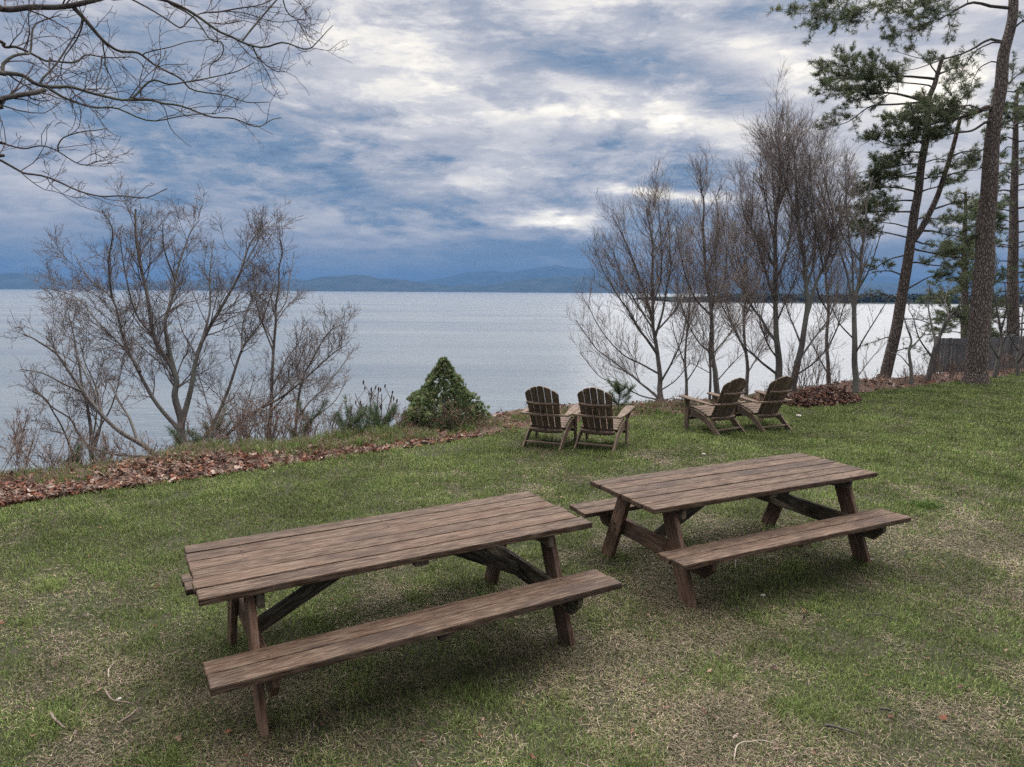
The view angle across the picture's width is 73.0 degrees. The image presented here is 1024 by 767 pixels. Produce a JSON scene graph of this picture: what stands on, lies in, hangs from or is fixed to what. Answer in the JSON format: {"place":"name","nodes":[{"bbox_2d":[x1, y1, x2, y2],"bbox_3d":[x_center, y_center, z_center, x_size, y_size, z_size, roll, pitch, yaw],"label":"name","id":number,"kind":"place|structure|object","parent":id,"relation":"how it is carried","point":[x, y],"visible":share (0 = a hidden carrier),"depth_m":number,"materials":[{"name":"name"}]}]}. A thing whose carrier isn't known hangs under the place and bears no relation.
{"place":"outdoors","nodes":[
{"label":"outdoors","id":0,"kind":"place"},
{"bbox_2d":[163,423,199,446],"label":"young pine","id":1,"kind":"object","parent":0,"point":[172,432],"visible":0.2,"depth_m":10.83,"materials":[{"name":"green plant"}]},
{"bbox_2d":[183,406,232,444],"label":"young pine","id":2,"kind":"object","parent":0,"point":[193,433],"visible":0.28,"depth_m":11.20,"materials":[{"name":"green plant"}]},
{"bbox_2d":[276,398,330,439],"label":"young pine","id":3,"kind":"object","parent":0,"point":[312,418],"visible":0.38,"depth_m":11.77,"materials":[{"name":"green plant"}]},
{"bbox_2d":[0,394,759,485],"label":"bank grass","id":4,"kind":"structure","parent":0,"point":[259,445],"depth_m":10.24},
{"bbox_2d":[0,368,1023,766],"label":"lawn ground","id":5,"kind":"structure","parent":0,"point":[534,672],"depth_m":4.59,"materials":[{"name":"green plant"}]},
{"bbox_2d":[0,408,35,474],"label":"dry bush","id":6,"kind":"object","parent":5,"relation":"on","point":[14,443],"visible":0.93,"depth_m":8.71,"materials":[{"name":"brown plant"}]},
{"bbox_2d":[0,391,57,469],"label":"dry bush","id":7,"kind":"object","parent":5,"relation":"on","point":[31,431],"visible":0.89,"depth_m":8.88,"materials":[{"name":"brown plant"}]},
{"bbox_2d":[0,413,83,470],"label":"dry bush","id":8,"kind":"object","parent":5,"relation":"on","point":[14,434],"visible":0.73,"depth_m":9.21,"materials":[{"name":"brown plant"}]},
{"bbox_2d":[49,711,65,727],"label":"fallen twig","id":9,"kind":"object","parent":5,"relation":"on","point":[53,717],"visible":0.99,"depth_m":3.68,"materials":[{"name":"beige wood"}]},
{"bbox_2d":[9,419,107,467],"bbox_3d":[-6.111,0.897,9.356,1.150,0.880,1.078,-5,9,-33],"label":"dry bush","id":10,"kind":"object","parent":5,"relation":"on","point":[69,450],"visible":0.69,"depth_m":9.36,"materials":[{"name":"brown plant"}]},
{"bbox_2d":[9,415,129,469],"bbox_3d":[-5.979,0.919,9.505,1.291,0.854,1.308,0,8,0],"label":"dry bush","id":11,"kind":"object","parent":5,"relation":"on","point":[43,457],"visible":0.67,"depth_m":9.29,"materials":[{"name":"brown plant"}]},
{"bbox_2d":[57,441,85,467],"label":"young pine","id":12,"kind":"object","parent":5,"relation":"on","point":[77,448],"visible":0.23,"depth_m":10.10,"materials":[{"name":"green plant"}]},
{"bbox_2d":[8,279,142,461],"bbox_3d":[-7.429,0.581,12.045,2.084,4.809,1.667,-3,8,-23],"label":"bare tree","id":13,"kind":"object","parent":5,"relation":"on","point":[77,406],"visible":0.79,"depth_m":11.97,"materials":[{"name":"grey plant"}]},
{"bbox_2d":[0,307,156,457],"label":"bare tree","id":14,"kind":"object","parent":5,"relation":"on","point":[98,409],"visible":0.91,"depth_m":11.17,"materials":[{"name":"grey plant"}]},
{"bbox_2d":[57,430,141,465],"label":"dry bush","id":15,"kind":"object","parent":5,"relation":"on","point":[81,449],"visible":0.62,"depth_m":9.83,"materials":[{"name":"brown plant"}]},
{"bbox_2d":[88,442,117,462],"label":"young pine","id":16,"kind":"object","parent":5,"relation":"on","point":[103,455],"visible":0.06,"depth_m":10.40,"materials":[{"name":"green plant"}]},
{"bbox_2d":[105,689,135,704],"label":"fallen twig","id":17,"kind":"object","parent":5,"relation":"on","point":[108,695],"visible":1,"depth_m":3.84,"materials":[{"name":"beige wood"}]},
{"bbox_2d":[119,707,139,722],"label":"fallen twig","id":18,"kind":"object","parent":5,"relation":"on","point":[127,717],"visible":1,"depth_m":3.69,"materials":[{"name":"beige wood"}]},
{"bbox_2d":[87,430,178,466],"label":"dry bush","id":19,"kind":"object","parent":5,"relation":"on","point":[133,448],"visible":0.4,"depth_m":10.03,"materials":[{"name":"brown plant"}]},
{"bbox_2d":[107,420,196,458],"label":"dry bush","id":20,"kind":"object","parent":5,"relation":"on","point":[116,443],"visible":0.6,"depth_m":10.06,"materials":[{"name":"brown plant"}]},
{"bbox_2d":[0,0,349,212],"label":"bare tree","id":21,"kind":"object","parent":5,"relation":"on","point":[74,5],"visible":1,"depth_m":6.93,"materials":[{"name":"grey plant"}]},
{"bbox_2d":[22,171,360,442],"bbox_3d":[-6.282,-0.675,12.868,7.394,6.603,3.286,0,8,0],"label":"bare tree","id":22,"kind":"object","parent":5,"relation":"on","point":[165,355],"visible":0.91,"depth_m":12.74,"materials":[{"name":"grey plant"}]},
{"bbox_2d":[176,397,263,443],"bbox_3d":[-4.499,0.706,10.774,1.143,0.863,1.338,5,9,34],"label":"dry bush","id":23,"kind":"object","parent":5,"relation":"on","point":[223,423],"visible":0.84,"depth_m":10.72,"materials":[{"name":"brown plant"}]},
{"bbox_2d":[194,396,272,443],"bbox_3d":[-4.370,0.714,10.876,1.137,0.970,1.124,-5,9,-34],"label":"dry bush","id":24,"kind":"object","parent":5,"relation":"on","point":[237,430],"visible":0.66,"depth_m":10.84,"materials":[{"name":"brown plant"}]},
{"bbox_2d":[198,393,296,442],"bbox_3d":[-4.095,0.644,11.068,1.369,1.052,1.154,3,8,17],"label":"dry bush","id":25,"kind":"object","parent":5,"relation":"on","point":[275,424],"visible":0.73,"depth_m":10.97,"materials":[{"name":"brown plant"}]},
{"bbox_2d":[221,394,310,444],"bbox_3d":[-3.933,0.619,11.180,1.278,1.017,1.180,0,8,0],"label":"dry bush","id":26,"kind":"object","parent":5,"relation":"on","point":[286,422],"visible":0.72,"depth_m":11.08,"materials":[{"name":"brown plant"}]},
{"bbox_2d":[230,209,322,441],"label":"bare tree","id":27,"kind":"object","parent":5,"relation":"on","point":[279,235],"visible":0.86,"depth_m":13.13,"materials":[{"name":"grey plant"}]},
{"bbox_2d":[238,402,325,441],"bbox_3d":[-3.732,0.674,11.196,1.246,0.804,1.075,5,9,32],"label":"dry bush","id":28,"kind":"object","parent":5,"relation":"on","point":[257,424],"visible":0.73,"depth_m":11.17,"materials":[{"name":"brown plant"}]},
{"bbox_2d":[234,310,357,435],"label":"bare tree","id":29,"kind":"object","parent":5,"relation":"on","point":[326,387],"visible":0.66,"depth_m":12.86,"materials":[{"name":"grey plant"}]},
{"bbox_2d":[259,404,342,438],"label":"dry bush","id":30,"kind":"object","parent":5,"relation":"on","point":[306,425],"visible":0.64,"depth_m":11.43,"materials":[{"name":"brown plant"}]},
{"bbox_2d":[301,438,332,454],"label":"bush","id":31,"kind":"object","parent":5,"relation":"on","point":[314,447],"visible":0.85,"depth_m":9.78,"materials":[{"name":"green plant"}]},
{"bbox_2d":[289,394,368,435],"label":"dry bush","id":32,"kind":"object","parent":5,"relation":"on","point":[328,420],"visible":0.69,"depth_m":11.41,"materials":[{"name":"brown plant"}]},
{"bbox_2d":[330,393,375,434],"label":"young pine","id":33,"kind":"object","parent":5,"relation":"on","point":[358,418],"visible":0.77,"depth_m":11.31,"materials":[{"name":"green plant"}]},
{"bbox_2d":[355,380,400,428],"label":"sumac shrub","id":34,"kind":"object","parent":5,"relation":"on","point":[371,396],"visible":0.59,"depth_m":12.16,"materials":[{"name":"brown plant"}]},
{"bbox_2d":[361,400,399,429],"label":"young pine","id":35,"kind":"object","parent":5,"relation":"on","point":[376,420],"visible":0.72,"depth_m":11.65,"materials":[{"name":"green plant"}]},
{"bbox_2d":[362,406,420,428],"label":"dry bush","id":36,"kind":"object","parent":5,"relation":"on","point":[404,411],"visible":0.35,"depth_m":11.96,"materials":[{"name":"brown plant"}]},
{"bbox_2d":[181,491,621,738],"bbox_3d":[-0.733,1.352,4.529,2.475,0.776,1.530,-4,9,-30],"label":"picnic table","id":37,"kind":"object","parent":5,"relation":"on","point":[242,576],"visible":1,"depth_m":4.16,"materials":[{"name":"brown wood"}]},
{"bbox_2d":[390,406,419,429],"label":"bush","id":38,"kind":"object","parent":5,"relation":"on","point":[405,418],"visible":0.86,"depth_m":11.42,"materials":[{"name":"green plant"}]},
{"bbox_2d":[409,412,439,429],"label":"bush","id":39,"kind":"object","parent":5,"relation":"on","point":[427,422],"visible":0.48,"depth_m":11.56,"materials":[{"name":"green plant"}]},
{"bbox_2d":[392,357,498,432],"bbox_3d":[-1.292,0.244,12.169,1.751,1.457,1.773,4,8,25],"label":"cedar shrub","id":40,"kind":"object","parent":5,"relation":"on","point":[425,397],"visible":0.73,"depth_m":11.99,"materials":[{"name":"green plant"}]},
{"bbox_2d":[434,396,473,431],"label":"bush","id":41,"kind":"object","parent":5,"relation":"on","point":[451,410],"visible":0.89,"depth_m":11.55,"materials":[{"name":"green plant"}]},
{"bbox_2d":[464,412,490,429],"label":"bush","id":42,"kind":"object","parent":5,"relation":"on","point":[476,420],"visible":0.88,"depth_m":11.69,"materials":[{"name":"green plant"}]},
{"bbox_2d":[491,402,528,421],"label":"dry bush","id":43,"kind":"object","parent":5,"relation":"on","point":[515,416],"visible":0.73,"depth_m":12.41,"materials":[{"name":"brown plant"}]},
{"bbox_2d":[0,407,1020,766],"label":"stray leaves","id":44,"kind":"object","parent":5,"relation":"on","point":[708,671],"visible":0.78,"depth_m":4.05,"materials":[{"name":"brown plant"}]},
{"bbox_2d":[0,369,1022,506],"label":"leaf litter","id":45,"kind":"object","parent":5,"relation":"on","point":[17,491],"visible":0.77,"depth_m":9.02,"materials":[{"name":"brown plant"}]},
{"bbox_2d":[416,406,462,431],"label":"bush","id":46,"kind":"object","parent":45,"relation":"on","point":[439,418],"visible":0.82,"depth_m":11.64,"materials":[{"name":"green plant"}]},
{"bbox_2d":[453,404,481,426],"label":"bush","id":47,"kind":"object","parent":45,"relation":"on","point":[457,420],"visible":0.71,"depth_m":11.79,"materials":[{"name":"green plant"}]},
{"bbox_2d":[520,386,579,450],"bbox_3d":[0.571,0.459,10.538,0.814,0.983,0.990,3,8,21],"label":"garden chair","id":48,"kind":"object","parent":5,"relation":"on","point":[543,420],"visible":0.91,"depth_m":10.30,"materials":[{"name":"brown wood"}]},
{"bbox_2d":[572,387,634,453],"bbox_3d":[1.339,0.479,10.388,0.814,0.983,0.990,4,8,23],"label":"garden chair","id":49,"kind":"object","parent":5,"relation":"on","point":[594,423],"visible":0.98,"depth_m":10.16,"materials":[{"name":"brown wood"}]},
{"bbox_2d":[604,377,635,409],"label":"young pine","id":50,"kind":"object","parent":5,"relation":"on","point":[617,388],"visible":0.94,"depth_m":13.49,"materials":[{"name":"green plant"}]},
{"bbox_2d":[564,155,715,399],"bbox_3d":[3.011,-2.166,15.176,3.938,5.799,2.630,-1,8,-13],"label":"bare tree","id":51,"kind":"object","parent":5,"relation":"on","point":[645,297],"visible":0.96,"depth_m":15.05,"materials":[{"name":"grey plant"}]},
{"bbox_2d":[631,402,658,414],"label":"plant","id":52,"kind":"object","parent":5,"relation":"on","point":[641,410],"visible":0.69,"depth_m":13.25,"materials":[{"name":"green plant"}]},
{"bbox_2d":[641,396,675,410],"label":"plant","id":53,"kind":"object","parent":5,"relation":"on","point":[662,407],"visible":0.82,"depth_m":13.56,"materials":[{"name":"green plant"}]},
{"bbox_2d":[651,387,707,405],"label":"dry bush","id":54,"kind":"object","parent":5,"relation":"on","point":[662,398],"visible":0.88,"depth_m":14.21,"materials":[{"name":"brown plant"}]},
{"bbox_2d":[670,394,694,408],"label":"plant","id":55,"kind":"object","parent":5,"relation":"on","point":[675,402],"visible":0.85,"depth_m":13.90,"materials":[{"name":"green plant"}]},
{"bbox_2d":[655,219,723,395],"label":"bare tree","id":56,"kind":"object","parent":5,"relation":"on","point":[683,360],"visible":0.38,"depth_m":18.02,"materials":[{"name":"grey plant"}]},
{"bbox_2d":[645,141,769,399],"bbox_3d":[4.356,-2.462,15.439,2.176,6.016,2.911,6,9,36],"label":"bare tree","id":57,"kind":"object","parent":5,"relation":"on","point":[716,223],"visible":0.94,"depth_m":15.41,"materials":[{"name":"grey plant"}]},
{"bbox_2d":[678,377,745,436],"bbox_3d":[3.422,0.331,11.605,0.814,0.983,0.990,-4,9,-30],"label":"garden chair","id":58,"kind":"object","parent":5,"relation":"on","point":[722,407],"visible":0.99,"depth_m":11.43,"materials":[{"name":"brown wood"}]},
{"bbox_2d":[569,452,911,608],"bbox_3d":[1.943,1.183,6.009,2.473,0.775,1.530,-3,8,-26],"label":"picnic table","id":59,"kind":"object","parent":5,"relation":"on","point":[676,498],"visible":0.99,"depth_m":5.74,"materials":[{"name":"brown wood"}]},
{"bbox_2d":[734,740,776,758],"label":"fallen twig","id":60,"kind":"object","parent":5,"relation":"on","point":[748,742],"visible":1,"depth_m":3.53,"materials":[{"name":"beige wood"}]},
{"bbox_2d":[742,379,775,400],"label":"dry bush","id":61,"kind":"object","parent":5,"relation":"on","point":[751,386],"visible":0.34,"depth_m":14.42,"materials":[{"name":"brown plant"}]},
{"bbox_2d":[709,178,812,394],"bbox_3d":[6.588,-2.314,19.296,2.668,7.065,3.189,0,8,0],"label":"bare tree","id":62,"kind":"object","parent":5,"relation":"on","point":[748,369],"visible":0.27,"depth_m":19.03,"materials":[{"name":"grey plant"}]},
{"bbox_2d":[731,376,792,431],"bbox_3d":[4.318,0.299,11.909,0.814,0.983,0.990,-3,8,-25],"label":"garden chair","id":63,"kind":"object","parent":5,"relation":"on","point":[772,399],"visible":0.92,"depth_m":11.71,"materials":[{"name":"brown wood"}]},
{"bbox_2d":[693,59,842,379],"bbox_3d":[6.361,-3.780,17.234,4.613,8.136,2.625,-6,10,-39],"label":"bare tree","id":64,"kind":"object","parent":5,"relation":"on","point":[775,274],"visible":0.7,"depth_m":16.92,"materials":[{"name":"grey plant"}]},
{"bbox_2d":[772,338,831,391],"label":"dry bush","id":65,"kind":"object","parent":5,"relation":"on","point":[804,377],"visible":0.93,"depth_m":16.38,"materials":[{"name":"brown plant"}]},
{"bbox_2d":[749,102,870,390],"bbox_3d":[7.473,-3.256,16.915,4.335,7.061,2.515,-5,9,-34],"label":"bare tree","id":66,"kind":"object","parent":5,"relation":"on","point":[814,227],"visible":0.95,"depth_m":16.58,"materials":[{"name":"grey plant"}]},
{"bbox_2d":[785,336,842,388],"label":"dry bush","id":67,"kind":"object","parent":5,"relation":"on","point":[820,372],"visible":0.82,"depth_m":16.69,"materials":[{"name":"brown plant"}]},
{"bbox_2d":[782,385,861,407],"bbox_3d":[6.653,0.239,14.878,2.449,0.392,1.208,-4,9,-28],"label":"leaf pile","id":68,"kind":"object","parent":5,"relation":"on","point":[825,396],"visible":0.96,"depth_m":14.51,"materials":[{"name":"brown plant"}]},
{"bbox_2d":[808,350,860,387],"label":"dry bush","id":69,"kind":"object","parent":5,"relation":"on","point":[834,382],"visible":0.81,"depth_m":16.77,"materials":[{"name":"brown plant"}]},
{"bbox_2d":[796,136,879,384],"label":"bare tree","id":70,"kind":"object","parent":5,"relation":"on","point":[827,297],"visible":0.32,"depth_m":19.26,"materials":[{"name":"grey plant"}]},
{"bbox_2d":[824,724,858,733],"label":"fallen twig","id":71,"kind":"object","parent":5,"relation":"on","point":[834,726],"visible":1,"depth_m":3.64,"materials":[{"name":"grey wood"}]},
{"bbox_2d":[808,145,893,393],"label":"bare tree","id":72,"kind":"object","parent":5,"relation":"on","point":[853,336],"visible":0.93,"depth_m":16.14,"materials":[{"name":"grey plant"}]},
{"bbox_2d":[859,359,891,384],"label":"dry bush","id":73,"kind":"object","parent":5,"relation":"on","point":[874,376],"visible":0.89,"depth_m":17.56,"materials":[{"name":"brown plant"}]},
{"bbox_2d":[864,614,898,619],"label":"fallen twig","id":74,"kind":"object","parent":5,"relation":"on","point":[881,615],"visible":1,"depth_m":4.96,"materials":[{"name":"wood"}]},
{"bbox_2d":[879,707,895,712],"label":"fallen twig","id":75,"kind":"object","parent":5,"relation":"on","point":[882,708],"visible":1,"depth_m":3.81,"materials":[{"name":"wood"}]},
{"bbox_2d":[764,0,1023,384],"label":"pine tree","id":76,"kind":"object","parent":5,"relation":"on","point":[976,369],"visible":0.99,"depth_m":17.95,"materials":[{"name":"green plant"}]},
{"bbox_2d":[807,40,982,378],"bbox_3d":[10.829,-4.797,19.567,5.744,9.610,3.501,0,8,0],"label":"pine tree","id":77,"kind":"object","parent":5,"relation":"on","point":[869,86],"visible":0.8,"depth_m":19.07,"materials":[{"name":"green plant"}]},
{"bbox_2d":[890,316,929,383],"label":"bare tree","id":78,"kind":"object","parent":5,"relation":"on","point":[911,377],"visible":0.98,"depth_m":18.03,"materials":[{"name":"brown plant"}]},
{"bbox_2d":[896,365,924,384],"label":"dry bush","id":79,"kind":"object","parent":5,"relation":"on","point":[905,373],"visible":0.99,"depth_m":17.80,"materials":[{"name":"brown plant"}]},
{"bbox_2d":[900,365,937,381],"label":"dry bush","id":80,"kind":"object","parent":5,"relation":"on","point":[922,374],"visible":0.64,"depth_m":18.14,"materials":[{"name":"brown plant"}]},
{"bbox_2d":[895,498,952,511],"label":"grass tuft","id":81,"kind":"object","parent":5,"relation":"on","point":[932,504],"visible":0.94,"depth_m":7.52,"materials":[{"name":"green plant"}]},
{"bbox_2d":[900,276,970,380],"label":"bare tree","id":82,"kind":"object","parent":5,"relation":"on","point":[932,354],"visible":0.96,"depth_m":18.33,"materials":[{"name":"brown plant"}]},
{"bbox_2d":[912,356,962,380],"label":"dry bush","id":83,"kind":"object","parent":5,"relation":"on","point":[945,369],"visible":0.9,"depth_m":18.70,"materials":[{"name":"brown plant"}]},
{"bbox_2d":[922,335,964,377],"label":"dry bush","id":84,"kind":"object","parent":5,"relation":"on","point":[939,360],"visible":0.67,"depth_m":19.45,"materials":[{"name":"brown plant"}]},
{"bbox_2d":[937,359,964,379],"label":"dry bush","id":85,"kind":"object","parent":5,"relation":"on","point":[954,365],"visible":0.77,"depth_m":18.93,"materials":[{"name":"brown plant"}]},
{"bbox_2d":[914,187,1006,342],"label":"pine tree","id":86,"kind":"object","parent":5,"relation":"on","point":[950,297],"visible":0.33,"depth_m":28.85,"materials":[{"name":"green plant"}]},
{"bbox_2d":[932,335,1023,373],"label":"board fence","id":87,"kind":"object","parent":5,"relation":"on","point":[958,345],"visible":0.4,"depth_m":21.05,"materials":[{"name":"grey wood"}]},
{"bbox_2d":[937,81,1023,337],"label":"pine tree","id":88,"kind":"object","parent":5,"relation":"on","point":[1012,261],"visible":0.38,"depth_m":25.79,"materials":[{"name":"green plant"}]},
{"bbox_2d":[992,353,1010,376],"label":"dry bush","id":89,"kind":"object","parent":5,"relation":"on","point":[1001,363],"visible":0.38,"depth_m":19.45,"materials":[{"name":"brown plant"}]},
{"bbox_2d":[990,283,1023,377],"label":"bare tree","id":90,"kind":"object","parent":5,"relation":"on","point":[997,363],"visible":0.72,"depth_m":19.36,"materials":[{"name":"brown plant"}]},
{"bbox_2d":[990,342,1023,374],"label":"dry bush","id":91,"kind":"object","parent":5,"relation":"on","point":[1004,348],"visible":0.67,"depth_m":20.03,"materials":[{"name":"brown plant"}]},
{"bbox_2d":[995,349,1023,373],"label":"dry bush","id":92,"kind":"object","parent":5,"relation":"on","point":[1021,360],"visible":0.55,"depth_m":20.22,"materials":[{"name":"brown plant"}]},
{"bbox_2d":[996,339,1023,371],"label":"dry bush","id":93,"kind":"object","parent":5,"relation":"on","point":[1013,359],"visible":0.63,"depth_m":20.57,"materials":[{"name":"brown plant"}]},
{"bbox_2d":[998,282,1023,375],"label":"bare tree","id":94,"kind":"object","parent":5,"relation":"on","point":[1018,359],"visible":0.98,"depth_m":19.76,"materials":[{"name":"brown plant"}]},
{"bbox_2d":[0,289,1023,473],"bbox_3d":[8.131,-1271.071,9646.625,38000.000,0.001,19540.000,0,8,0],"label":"lake water","id":95,"kind":"structure","parent":0,"point":[504,351],"depth_m":130.41,"materials":[{"name":"grey liquid"}]},
{"bbox_2d":[0,273,1023,295],"bbox_3d":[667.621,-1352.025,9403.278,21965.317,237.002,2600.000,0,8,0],"label":"hills","id":96,"kind":"structure","parent":0,"point":[367,283],"depth_m":8488.83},
{"bbox_2d":[0,0,1023,284],"label":"sky","id":97,"kind":"structure","parent":0,"point":[454,137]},
{"bbox_2d":[419,265,1023,286],"bbox_3d":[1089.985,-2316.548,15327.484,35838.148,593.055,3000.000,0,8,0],"label":"hills","id":98,"kind":"structure","parent":0,"point":[483,278],"depth_m":14561.12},
{"bbox_2d":[634,296,1020,304],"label":"shoreline","id":99,"kind":"structure","parent":0,"point":[893,302],"depth_m":804.82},
{"bbox_2d":[683,293,1023,303],"bbox_3d":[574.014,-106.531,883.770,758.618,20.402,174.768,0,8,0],"label":"wooded point trees","id":100,"kind":"object","parent":99,"relation":"on","point":[910,297],"visible":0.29,"depth_m":808.47,"materials":[{"name":"green plant"}]}
]}

